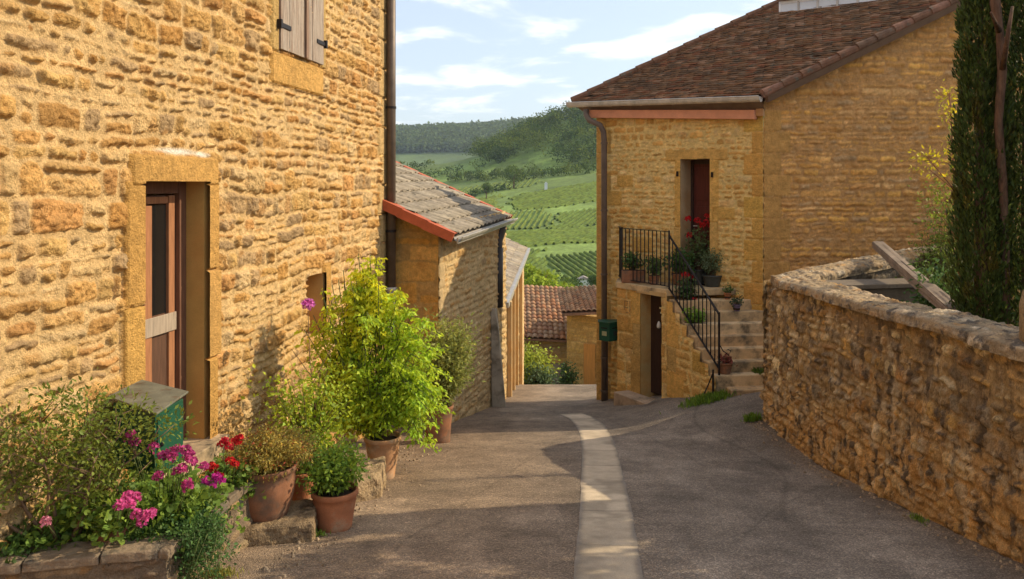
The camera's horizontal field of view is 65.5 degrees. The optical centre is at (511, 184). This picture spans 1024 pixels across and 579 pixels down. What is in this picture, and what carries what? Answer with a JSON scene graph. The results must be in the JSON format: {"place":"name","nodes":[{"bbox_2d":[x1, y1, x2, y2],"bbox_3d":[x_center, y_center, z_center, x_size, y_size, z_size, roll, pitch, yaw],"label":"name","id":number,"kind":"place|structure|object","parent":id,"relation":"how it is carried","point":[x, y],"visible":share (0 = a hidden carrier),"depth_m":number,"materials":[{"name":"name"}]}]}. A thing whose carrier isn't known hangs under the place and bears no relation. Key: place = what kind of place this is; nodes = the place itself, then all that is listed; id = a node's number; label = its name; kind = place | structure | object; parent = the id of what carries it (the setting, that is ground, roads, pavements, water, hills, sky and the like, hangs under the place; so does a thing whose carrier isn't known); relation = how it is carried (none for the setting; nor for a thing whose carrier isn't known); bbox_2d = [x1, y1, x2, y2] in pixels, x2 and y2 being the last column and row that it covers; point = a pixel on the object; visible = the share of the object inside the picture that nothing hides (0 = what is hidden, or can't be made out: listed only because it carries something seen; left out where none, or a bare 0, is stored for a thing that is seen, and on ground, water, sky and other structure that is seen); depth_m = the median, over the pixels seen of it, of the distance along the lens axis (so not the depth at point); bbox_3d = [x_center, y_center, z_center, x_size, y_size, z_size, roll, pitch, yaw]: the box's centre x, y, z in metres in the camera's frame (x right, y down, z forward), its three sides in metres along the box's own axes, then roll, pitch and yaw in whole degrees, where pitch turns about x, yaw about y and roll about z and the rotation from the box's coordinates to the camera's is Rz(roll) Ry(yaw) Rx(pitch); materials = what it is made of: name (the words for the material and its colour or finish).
{"place":"outdoors","nodes":[
{"label":"outdoors","id":0,"kind":"place"},
{"bbox_2d":[396,116,763,451],"bbox_3d":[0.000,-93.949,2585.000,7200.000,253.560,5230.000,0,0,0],"label":"ground","id":1,"kind":"structure","parent":0,"point":[443,158],"depth_m":706.61,"materials":[{"name":"green plant"}]},
{"bbox_2d":[0,0,395,550],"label":"stone house","id":2,"kind":"structure","parent":1,"relation":"on","point":[194,194],"depth_m":6.62,"materials":[{"name":"stone"}]},
{"bbox_2d":[143,195,175,387],"bbox_3d":[-2.893,1.118,6.293,0.078,2.054,0.740,0,0,8],"label":"door","id":3,"kind":"structure","parent":2,"relation":"in","point":[160,313],"depth_m":6.48,"materials":[{"name":"brown wood"}]},
{"bbox_2d":[382,161,517,426],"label":"stone house","id":4,"kind":"structure","parent":1,"relation":"on","point":[451,248],"depth_m":13.08,"materials":[{"name":"stone"}]},
{"bbox_2d":[396,116,563,153],"bbox_3d":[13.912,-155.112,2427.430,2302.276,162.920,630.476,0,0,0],"label":"distant forest","id":5,"kind":"object","parent":1,"relation":"on","point":[438,137],"visible":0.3,"depth_m":2290.19,"materials":[{"name":"green plant"}]},
{"bbox_2d":[481,181,492,197],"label":"tree","id":6,"kind":"object","parent":1,"relation":"on","point":[487,186],"visible":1,"depth_m":559.03,"materials":[{"name":"green plant"}]},
{"bbox_2d":[399,158,595,288],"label":"hedgerow","id":7,"kind":"object","parent":1,"relation":"on","point":[565,169],"visible":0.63,"depth_m":654.70,"materials":[{"name":"green plant"}]},
{"bbox_2d":[505,238,529,396],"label":"stone house","id":8,"kind":"structure","parent":1,"relation":"on","point":[517,254],"depth_m":20.24,"materials":[{"name":"tile"}]},
{"bbox_2d":[502,162,537,187],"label":"tree","id":9,"kind":"object","parent":1,"relation":"on","point":[513,175],"visible":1,"depth_m":597.75,"materials":[{"name":"green plant"}]},
{"bbox_2d":[457,176,596,281],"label":"vineyard","id":10,"kind":"object","parent":1,"relation":"on","point":[554,197],"visible":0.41,"depth_m":409.44,"materials":[{"name":"green plant"}]},
{"bbox_2d":[462,100,596,167],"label":"woodland","id":11,"kind":"object","parent":1,"relation":"on","point":[537,125],"visible":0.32,"depth_m":786.78,"materials":[{"name":"green plant"}]},
{"bbox_2d":[524,361,560,384],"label":"shrub","id":12,"kind":"object","parent":1,"relation":"on","point":[540,378],"visible":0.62,"depth_m":28.87,"materials":[{"name":"green plant"}]},
{"bbox_2d":[524,285,566,383],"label":"cottage","id":13,"kind":"structure","parent":1,"relation":"on","point":[545,322],"depth_m":37.07,"materials":[{"name":"tile"}]},
{"bbox_2d":[549,363,564,383],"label":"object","id":14,"kind":"structure","parent":13,"relation":"in","point":[556,365],"depth_m":35.86,"materials":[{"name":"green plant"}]},
{"bbox_2d":[524,263,574,289],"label":"tree","id":15,"kind":"object","parent":1,"relation":"on","point":[532,275],"visible":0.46,"depth_m":119.93,"materials":[{"name":"green plant"}]},
{"bbox_2d":[554,359,583,383],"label":"shrub","id":16,"kind":"object","parent":1,"relation":"on","point":[567,378],"visible":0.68,"depth_m":30.89,"materials":[{"name":"green plant"}]},
{"bbox_2d":[564,278,581,288],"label":"tree","id":17,"kind":"object","parent":1,"relation":"on","point":[576,283],"visible":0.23,"depth_m":189.37,"materials":[{"name":"green plant"}]},
{"bbox_2d":[557,285,596,383],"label":"cottage","id":18,"kind":"structure","parent":1,"relation":"on","point":[578,307],"depth_m":32.64,"materials":[{"name":"stone"}]},
{"bbox_2d":[583,343,594,383],"bbox_3d":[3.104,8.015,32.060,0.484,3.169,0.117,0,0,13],"label":"door","id":19,"kind":"structure","parent":18,"relation":"in","point":[588,349],"depth_m":32.01,"materials":[{"name":"brown wood"}]},
{"bbox_2d":[577,275,589,288],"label":"shed","id":20,"kind":"structure","parent":1,"relation":"on","point":[584,280],"depth_m":225.00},
{"bbox_2d":[586,275,596,287],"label":"tree","id":21,"kind":"object","parent":1,"relation":"on","point":[592,279],"visible":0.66,"depth_m":203.92,"materials":[{"name":"green plant"}]},
{"bbox_2d":[566,0,1023,405],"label":"stone house","id":22,"kind":"structure","parent":1,"relation":"on","point":[838,97],"depth_m":13.53,"materials":[{"name":"yellow stone"}]},
{"bbox_2d":[598,319,617,341],"bbox_3d":[1.828,2.704,14.725,0.482,0.351,0.410,0,0,0],"label":"letterbox","id":23,"kind":"object","parent":22,"relation":"attached to","point":[608,330],"visible":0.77,"depth_m":14.62,"materials":[{"name":"green paint"}]},
{"bbox_2d":[616,251,645,282],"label":"potted plant","id":24,"kind":"object","parent":22,"relation":"on","point":[627,275],"visible":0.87,"depth_m":14.23,"materials":[{"name":"green plant"}]},
{"bbox_2d":[642,253,666,284],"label":"potted plant","id":25,"kind":"object","parent":22,"relation":"on","point":[654,270],"visible":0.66,"depth_m":13.95,"materials":[{"name":"green plant"}]},
{"bbox_2d":[651,295,661,394],"bbox_3d":[2.574,2.784,13.804,0.096,1.768,0.537,0,0,-31],"label":"cellar door","id":26,"kind":"structure","parent":22,"relation":"in","point":[656,324],"depth_m":13.91,"materials":[{"name":"brown wood"}]},
{"bbox_2d":[659,247,696,285],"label":"potted plant","id":27,"kind":"object","parent":22,"relation":"on","point":[688,259],"visible":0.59,"depth_m":13.88,"materials":[{"name":"green plant"}]},
{"bbox_2d":[671,271,700,299],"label":"potted plant","id":28,"kind":"object","parent":22,"relation":"on","point":[685,289],"visible":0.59,"depth_m":13.29,"materials":[{"name":"green plant"}]},
{"bbox_2d":[680,306,705,323],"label":"potted plant","id":29,"kind":"object","parent":22,"relation":"on","point":[696,316],"visible":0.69,"depth_m":12.95,"materials":[{"name":"green plant"}]},
{"bbox_2d":[684,213,709,284],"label":"potted plant","id":30,"kind":"object","parent":22,"relation":"on","point":[699,272],"visible":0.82,"depth_m":13.98,"materials":[{"name":"green plant"}]},
{"bbox_2d":[691,159,709,285],"bbox_3d":[3.459,0.728,14.273,0.566,2.344,0.130,0,0,40],"label":"door","id":31,"kind":"structure","parent":22,"relation":"in","point":[700,169],"depth_m":14.34,"materials":[{"name":"brown wood"}]},
{"bbox_2d":[693,248,727,286],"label":"potted plant","id":32,"kind":"object","parent":22,"relation":"on","point":[710,279],"visible":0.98,"depth_m":13.66,"materials":[{"name":"green plant"}]},
{"bbox_2d":[717,350,737,373],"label":"potted plant","id":33,"kind":"object","parent":22,"relation":"on","point":[726,364],"visible":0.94,"depth_m":12.18,"materials":[{"name":"brown plant"}]},
{"bbox_2d":[722,282,738,298],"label":"potted plant","id":34,"kind":"object","parent":22,"relation":"on","point":[727,294],"visible":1,"depth_m":13.30,"materials":[{"name":"green plant"}]},
{"bbox_2d":[729,295,743,310],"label":"potted plant","id":35,"kind":"object","parent":22,"relation":"on","point":[737,305],"visible":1,"depth_m":13.11,"materials":[{"name":"green plant"}]},
{"bbox_2d":[751,367,763,374],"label":"weed tuft","id":36,"kind":"object","parent":22,"relation":"on","point":[760,371],"visible":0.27,"depth_m":12.28,"materials":[{"name":"green plant"}]},
{"bbox_2d":[759,245,1023,564],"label":"garden wall","id":37,"kind":"structure","parent":1,"relation":"on","point":[918,408],"depth_m":6.89,"materials":[{"name":"stone"}]},
{"bbox_2d":[872,241,959,309],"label":"wooden beam","id":38,"kind":"structure","parent":37,"relation":"on","point":[936,296],"depth_m":9.17,"materials":[{"name":"brown wood"}]},
{"bbox_2d":[1019,290,1023,341],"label":"stone pillar","id":39,"kind":"structure","parent":37,"relation":"on","point":[1021,320],"depth_m":5.27,"materials":[{"name":"brown stone"}]},
{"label":"stone ledge","id":40,"kind":"object","parent":1,"relation":"on","visible":0},
{"bbox_2d":[88,430,241,551],"bbox_3d":[-2.185,1.916,5.013,0.954,0.858,0.860,0,0,0],"label":"geranium","id":41,"kind":"object","parent":40,"relation":"on","point":[182,494],"visible":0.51,"depth_m":4.84,"materials":[{"name":"green plant"}]},
{"bbox_2d":[199,471,249,533],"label":"geranium","id":42,"kind":"object","parent":40,"relation":"on","point":[217,477],"visible":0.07,"depth_m":5.11,"materials":[{"name":"green plant"}]},
{"bbox_2d":[221,436,237,472],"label":"geranium","id":43,"kind":"object","parent":40,"relation":"on","point":[229,445],"visible":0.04,"depth_m":5.72,"materials":[{"name":"red plant"}]},
{"bbox_2d":[243,499,317,546],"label":"stone block","id":44,"kind":"structure","parent":40,"relation":"on","point":[298,521],"depth_m":5.68,"materials":[{"name":"beige stone"}]},
{"bbox_2d":[213,422,321,522],"bbox_3d":[-1.783,2.084,5.831,0.786,0.691,0.832,0,0,0],"label":"potted plant","id":45,"kind":"object","parent":44,"relation":"on","point":[277,460],"visible":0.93,"depth_m":5.71,"materials":[{"name":"green plant"}]},
{"bbox_2d":[263,414,328,500],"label":"potted plant","id":46,"kind":"object","parent":40,"relation":"on","point":[300,495],"visible":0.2,"depth_m":6.42,"materials":[{"name":"green plant"}]},
{"bbox_2d":[240,298,370,463],"bbox_3d":[-1.840,1.841,7.130,1.143,1.623,1.078,0,0,0],"label":"rose bush","id":47,"kind":"object","parent":40,"relation":"on","point":[313,412],"visible":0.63,"depth_m":7.07,"materials":[{"name":"green plant"}]},
{"bbox_2d":[396,0,774,124],"label":"sky","id":48,"kind":"structure","parent":0,"point":[458,61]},
{"bbox_2d":[197,384,1023,578],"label":"road","id":49,"kind":"structure","parent":0,"point":[713,492],"depth_m":6.58,"materials":[{"name":"grey asphalt"}]},
{"bbox_2d":[0,480,252,578],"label":"planter","id":50,"kind":"object","parent":49,"relation":"on","point":[144,558],"visible":0.44,"depth_m":4.55,"materials":[{"name":"stone"}]},
{"bbox_2d":[0,522,48,563],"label":"creeper","id":51,"kind":"object","parent":50,"relation":"on","point":[9,550],"visible":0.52,"depth_m":4.52,"materials":[{"name":"green plant"}]},
{"bbox_2d":[8,519,71,557],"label":"creeper","id":52,"kind":"object","parent":50,"relation":"on","point":[35,546],"visible":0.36,"depth_m":4.59,"materials":[{"name":"green plant"}]},
{"bbox_2d":[5,490,108,550],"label":"geranium","id":53,"kind":"object","parent":50,"relation":"in","point":[44,522],"visible":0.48,"depth_m":4.67,"materials":[{"name":"green plant"}]},
{"bbox_2d":[0,367,201,542],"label":"shrub","id":54,"kind":"object","parent":50,"relation":"on","point":[43,454],"visible":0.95,"depth_m":4.63,"materials":[{"name":"green plant"}]},
{"bbox_2d":[57,478,166,547],"bbox_3d":[-2.316,1.947,4.665,0.589,0.460,0.904,0,0,-31],"label":"geranium","id":55,"kind":"object","parent":50,"relation":"in","point":[105,526],"visible":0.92,"depth_m":4.60,"materials":[{"name":"plant"}]},
{"bbox_2d":[105,519,165,544],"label":"creeper","id":56,"kind":"object","parent":50,"relation":"on","point":[136,534],"visible":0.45,"depth_m":4.72,"materials":[{"name":"green plant"}]},
{"bbox_2d":[108,380,187,476],"bbox_3d":[-2.465,2.058,5.400,0.790,1.284,0.372,0,0,35],"label":"box","id":57,"kind":"object","parent":50,"relation":"on","point":[162,396],"visible":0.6,"depth_m":5.27,"materials":[{"name":"green paint"}]},
{"bbox_2d":[157,404,182,470],"bbox_3d":[-2.256,1.675,5.259,0.008,0.360,0.337,0,0,4],"label":"door panel","id":58,"kind":"structure","parent":57,"relation":"in","point":[174,440],"depth_m":5.26,"materials":[{"name":"green paint"}]},
{"bbox_2d":[136,500,240,578],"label":"trailing plant","id":59,"kind":"object","parent":50,"relation":"on","point":[206,528],"visible":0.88,"depth_m":4.75,"materials":[{"name":"green plant"}]},
{"bbox_2d":[201,434,265,509],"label":"geranium","id":60,"kind":"object","parent":50,"relation":"in","point":[233,479],"visible":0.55,"depth_m":5.48,"materials":[{"name":"plant"}]},
{"bbox_2d":[197,563,248,578],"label":"weed tuft","id":61,"kind":"object","parent":49,"relation":"on","point":[224,574],"visible":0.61,"depth_m":4.94,"materials":[{"name":"green plant"}]},
{"bbox_2d":[315,528,330,537],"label":"weed tuft","id":62,"kind":"object","parent":49,"relation":"on","point":[319,533],"visible":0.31,"depth_m":5.84,"materials":[{"name":"green plant"}]},
{"bbox_2d":[296,434,372,532],"bbox_3d":[-1.408,2.277,6.117,0.627,0.680,0.659,0,0,-25],"label":"potted plant","id":63,"kind":"object","parent":49,"relation":"on","point":[333,489],"visible":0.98,"depth_m":5.98,"materials":[{"name":"green plant"}]},
{"bbox_2d":[353,456,386,501],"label":"stone block","id":64,"kind":"structure","parent":49,"relation":"on","point":[373,487],"depth_m":7.09,"materials":[{"name":"beige stone"}]},
{"bbox_2d":[293,254,455,479],"bbox_3d":[-1.362,1.823,7.899,1.588,2.244,1.233,0,0,-13],"label":"potted plant","id":65,"kind":"object","parent":49,"relation":"on","point":[399,395],"visible":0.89,"depth_m":7.88,"materials":[{"name":"green plant"}]},
{"bbox_2d":[404,304,488,443],"bbox_3d":[-0.922,2.454,10.346,1.130,1.787,1.057,0,0,24],"label":"potted plant","id":66,"kind":"object","parent":49,"relation":"on","point":[452,359],"visible":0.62,"depth_m":10.22,"materials":[{"name":"green plant"}]},
{"bbox_2d":[524,338,565,384],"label":"shrub","id":67,"kind":"object","parent":49,"relation":"on","point":[529,357],"visible":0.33,"depth_m":29.72,"materials":[{"name":"green plant"}]},
{"bbox_2d":[559,413,642,578],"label":"gutter strip","id":68,"kind":"object","parent":49,"relation":"on","point":[606,545],"visible":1,"depth_m":6.49,"materials":[{"name":"concrete"}]},
{"bbox_2d":[659,389,740,413],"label":"weed tuft","id":69,"kind":"object","parent":49,"relation":"on","point":[707,397],"visible":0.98,"depth_m":11.90,"materials":[{"name":"green plant"}]},
{"bbox_2d":[740,411,764,421],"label":"weed tuft","id":70,"kind":"object","parent":49,"relation":"on","point":[752,417],"visible":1,"depth_m":10.53,"materials":[{"name":"green plant"}]},
{"bbox_2d":[909,513,928,526],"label":"weed tuft","id":71,"kind":"object","parent":49,"relation":"on","point":[919,518],"visible":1,"depth_m":6.28,"materials":[{"name":"green plant"}]},
{"bbox_2d":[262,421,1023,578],"bbox_3d":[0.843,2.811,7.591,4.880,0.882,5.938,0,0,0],"label":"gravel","id":72,"kind":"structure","parent":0,"point":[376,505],"depth_m":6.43,"materials":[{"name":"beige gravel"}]},
{"bbox_2d":[1011,294,1019,326],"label":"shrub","id":73,"kind":"object","parent":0,"point":[1017,297],"visible":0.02,"depth_m":6.50,"materials":[{"name":"green plant"}]},
{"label":"garden soil","id":74,"kind":"structure","parent":0,"visible":0},
{"bbox_2d":[823,278,937,302],"bbox_3d":[4.730,1.708,10.285,1.386,0.905,0.508,0,0,-11],"label":"stone trough","id":75,"kind":"object","parent":74,"relation":"on","point":[893,288],"visible":0.1,"depth_m":10.10,"materials":[{"name":"grey stone"}]},
{"bbox_2d":[895,253,948,291],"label":"shrub","id":76,"kind":"object","parent":74,"relation":"on","point":[922,272],"visible":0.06,"depth_m":10.92,"materials":[{"name":"green plant"}]},
{"bbox_2d":[902,191,961,295],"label":"shrub","id":77,"kind":"object","parent":74,"relation":"on","point":[941,242],"visible":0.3,"depth_m":11.83,"materials":[{"name":"green plant"}]},
{"bbox_2d":[901,79,969,281],"bbox_3d":[4.992,0.467,9.218,0.932,3.387,0.507,0,0,0],"label":"sapling","id":78,"kind":"object","parent":74,"relation":"on","point":[920,158],"visible":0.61,"depth_m":9.20,"materials":[{"name":"green plant"}]},
{"bbox_2d":[901,247,989,310],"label":"shrub","id":79,"kind":"object","parent":74,"relation":"on","point":[924,299],"visible":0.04,"depth_m":8.74,"materials":[{"name":"green plant"}]},
{"bbox_2d":[937,0,1023,323],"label":"cypress","id":80,"kind":"object","parent":74,"relation":"on","point":[975,71],"visible":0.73,"depth_m":7.43,"materials":[{"name":"green plant"}]},
{"bbox_2d":[968,125,1021,292],"bbox_3d":[7.648,0.526,12.596,1.359,3.270,1.347,0,0,0],"label":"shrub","id":81,"kind":"object","parent":74,"relation":"on","point":[997,207],"visible":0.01,"depth_m":12.46,"materials":[{"name":"green plant"}]},
{"bbox_2d":[989,0,1013,323],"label":"bare trunk","id":82,"kind":"object","parent":74,"relation":"on","point":[1002,45],"visible":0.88,"depth_m":7.30,"materials":[{"name":"brown plant"}]},
{"bbox_2d":[987,0,1023,325],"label":"cypress","id":83,"kind":"object","parent":74,"relation":"on","point":[1016,52],"visible":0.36,"depth_m":7.40,"materials":[{"name":"green plant"}]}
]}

